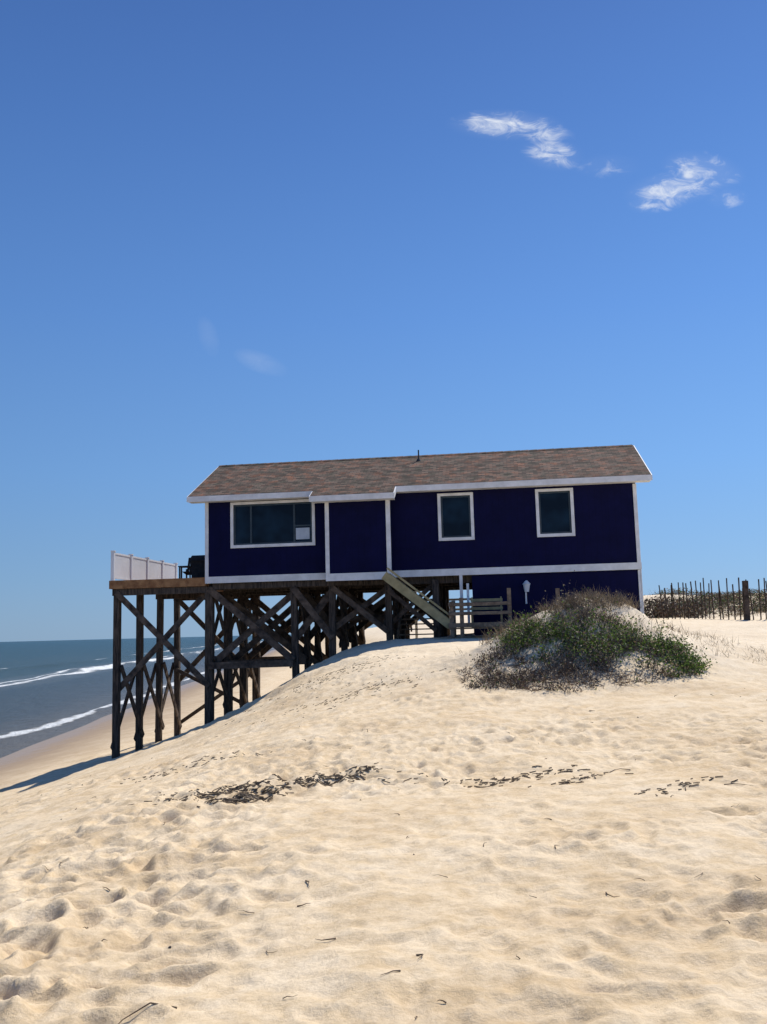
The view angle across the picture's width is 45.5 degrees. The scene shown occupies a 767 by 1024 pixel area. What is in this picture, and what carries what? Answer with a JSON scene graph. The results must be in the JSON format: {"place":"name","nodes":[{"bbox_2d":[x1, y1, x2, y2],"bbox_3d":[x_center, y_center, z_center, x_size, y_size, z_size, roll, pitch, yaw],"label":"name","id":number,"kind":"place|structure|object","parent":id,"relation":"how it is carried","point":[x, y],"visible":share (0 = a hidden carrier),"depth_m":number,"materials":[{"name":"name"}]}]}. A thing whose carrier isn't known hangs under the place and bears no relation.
{"place":"outdoors","nodes":[
{"label":"outdoors","id":0,"kind":"place"},
{"bbox_2d":[0,634,303,757],"bbox_3d":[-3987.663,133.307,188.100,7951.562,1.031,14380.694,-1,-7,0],"label":"ocean","id":1,"kind":"structure","parent":0,"point":[50,689],"depth_m":120.06,"materials":[{"name":"liquid"}]},
{"bbox_2d":[0,592,766,1023],"bbox_3d":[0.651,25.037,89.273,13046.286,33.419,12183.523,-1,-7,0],"label":"ground","id":2,"kind":"structure","parent":0,"point":[142,884],"depth_m":6.38,"materials":[{"name":"beige sand"}]},
{"bbox_2d":[112,579,449,758],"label":"piles","id":3,"kind":"object","parent":2,"relation":"on","point":[440,594],"visible":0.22,"depth_m":31.79,"materials":[{"name":"brown wood"}]},
{"bbox_2d":[109,577,222,591],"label":"deck","id":4,"kind":"structure","parent":3,"relation":"on","point":[157,583],"depth_m":30.64,"materials":[{"name":"brown wood"}]},
{"bbox_2d":[111,550,177,580],"bbox_3d":[-8.773,2.199,33.923,0.140,1.033,6.140,-2,-7,7],"label":"deck railing","id":5,"kind":"object","parent":4,"relation":"on","point":[127,567],"visible":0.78,"depth_m":33.10,"materials":[{"name":"white plastic"}]},
{"bbox_2d":[181,558,190,577],"bbox_3d":[-7.001,2.127,33.520,0.710,0.984,0.812,-2,-7,7],"label":"deck chair","id":6,"kind":"object","parent":4,"relation":"on","point":[186,572],"visible":0.23,"depth_m":33.60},
{"bbox_2d":[178,555,204,577],"bbox_3d":[-6.536,1.968,32.072,1.250,0.890,0.615,-2,-7,7],"label":"covered grill","id":7,"kind":"object","parent":4,"relation":"on","point":[197,567],"visible":0.62,"depth_m":31.84,"materials":[{"name":"black fabric"}]},
{"bbox_2d":[112,580,387,600],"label":"girders","id":8,"kind":"object","parent":3,"relation":"on","point":[187,593],"visible":0.75,"depth_m":30.39,"materials":[{"name":"brown wood"}]},
{"bbox_2d":[110,583,444,749],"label":"cross braces","id":9,"kind":"object","parent":3,"relation":"attached to","point":[369,612],"visible":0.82,"depth_m":31.38,"materials":[{"name":"brown wood"}]},
{"bbox_2d":[210,569,634,595],"bbox_3d":[1.456,2.482,32.267,14.040,0.350,6.260,-2,-7,7],"label":"floor framing","id":10,"kind":"object","parent":3,"relation":"on","point":[423,583],"visible":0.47,"depth_m":31.49,"materials":[{"name":"brown wood"}]},
{"bbox_2d":[414,575,470,637],"bbox_3d":[2.015,3.793,32.260,2.500,2.720,6.140,-2,-7,7],"label":"railing","id":11,"kind":"object","parent":3,"relation":"attached to","point":[468,608],"visible":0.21,"depth_m":29.35,"materials":[{"name":"white paint"}]},
{"bbox_2d":[42,613,761,1023],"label":"driftwood twigs","id":12,"kind":"object","parent":2,"relation":"on","point":[332,939],"visible":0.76,"depth_m":5.18,"materials":[{"name":"brown wood"}]},
{"bbox_2d":[381,567,449,628],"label":"stairs","id":13,"kind":"structure","parent":2,"relation":"on","point":[416,599],"depth_m":28.04,"materials":[{"name":"brown wood"}]},
{"bbox_2d":[396,596,440,638],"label":"back steps","id":14,"kind":"structure","parent":2,"relation":"on","point":[399,625],"depth_m":30.41,"materials":[{"name":"grey wood"}]},
{"bbox_2d":[209,483,639,635],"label":"walls","id":15,"kind":"structure","parent":2,"relation":"on","point":[505,528],"depth_m":29.40,"materials":[{"name":"blue wood"}]},
{"bbox_2d":[234,502,311,544],"bbox_3d":[-3.672,0.390,30.371,2.670,1.350,0.051,-2,-7,7],"label":"picture window","id":16,"kind":"structure","parent":15,"relation":"attached to","point":[275,523],"depth_m":30.37,"materials":[{"name":"teal glass"}]},
{"bbox_2d":[187,445,652,503],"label":"fascia","id":17,"kind":"structure","parent":15,"relation":"attached to","point":[430,488],"depth_m":29.32,"materials":[{"name":"white paint"}]},
{"bbox_2d":[188,445,650,496],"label":"roof","id":18,"kind":"structure","parent":17,"relation":"attached to","point":[354,476],"depth_m":31.13,"materials":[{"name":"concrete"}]},
{"bbox_2d":[205,484,643,613],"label":"trim","id":19,"kind":"structure","parent":15,"relation":"attached to","point":[327,576],"depth_m":29.41,"materials":[{"name":"white paint"}]},
{"bbox_2d":[440,495,470,537],"bbox_3d":[2.353,0.152,29.704,0.960,1.360,0.050,-2,-7,7],"label":"bedroom window","id":20,"kind":"structure","parent":15,"relation":"attached to","point":[455,516],"depth_m":29.70,"materials":[{"name":"teal glass"}]},
{"bbox_2d":[523,580,529,603],"bbox_3d":[4.537,2.533,28.947,0.266,0.730,0.345,-2,-7,7],"label":"wall lantern","id":21,"kind":"object","parent":15,"relation":"attached to","point":[526,584],"depth_m":28.87,"materials":[{"name":"white plastic"}]},
{"bbox_2d":[538,491,571,533],"bbox_3d":[5.495,0.018,29.305,1.000,1.360,0.050,-2,-7,7],"label":"bedroom window","id":22,"kind":"structure","parent":15,"relation":"attached to","point":[554,511],"depth_m":29.30,"materials":[{"name":"teal glass"}]},
{"bbox_2d":[120,655,737,806],"bbox_3d":[-1.121,3.407,15.971,5.968,1.385,17.779,0,-8,-9],"label":"seaweed wrack","id":23,"kind":"object","parent":2,"relation":"on","point":[247,794],"visible":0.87,"depth_m":9.47,"materials":[{"name":"brown plant"}]},
{"bbox_2d":[448,588,559,638],"bbox_3d":[3.725,3.509,28.105,3.360,2.281,1.260,-2,-7,7],"label":"stair landing","id":24,"kind":"object","parent":2,"relation":"on","point":[453,624],"visible":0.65,"depth_m":27.65,"materials":[{"name":"brown wood"}]},
{"bbox_2d":[470,596,502,622],"bbox_3d":[3.194,3.089,28.277,1.000,0.941,0.535,-2,-7,7],"label":"wooden bench","id":25,"kind":"object","parent":24,"relation":"on","point":[484,600],"visible":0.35,"depth_m":28.50,"materials":[{"name":"grey wood"}]},
{"bbox_2d":[453,570,717,692],"bbox_3d":[3.470,2.118,16.693,4.570,2.223,3.433,1,-8,-19],"label":"beach shrub","id":26,"kind":"object","parent":2,"relation":"on","point":[690,663],"visible":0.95,"depth_m":16.29,"materials":[{"name":"green plant"}]},
{"bbox_2d":[643,587,766,618],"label":"coastal scrub","id":27,"kind":"object","parent":2,"relation":"on","point":[656,610],"visible":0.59,"depth_m":38.97,"materials":[{"name":"brown plant"}]},
{"bbox_2d":[658,577,766,619],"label":"sand fence","id":28,"kind":"object","parent":2,"relation":"on","point":[746,592],"visible":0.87,"depth_m":29.84,"materials":[{"name":"brown wood"}]},
{"bbox_2d":[0,0,766,641],"label":"sky","id":29,"kind":"structure","parent":0,"point":[232,232],"materials":[{"name":"blue"}]},
{"bbox_2d":[453,585,766,679],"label":"dune grass","id":30,"kind":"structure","parent":0,"point":[628,602],"depth_m":17.82,"materials":[{"name":"beige plant"}]}
]}

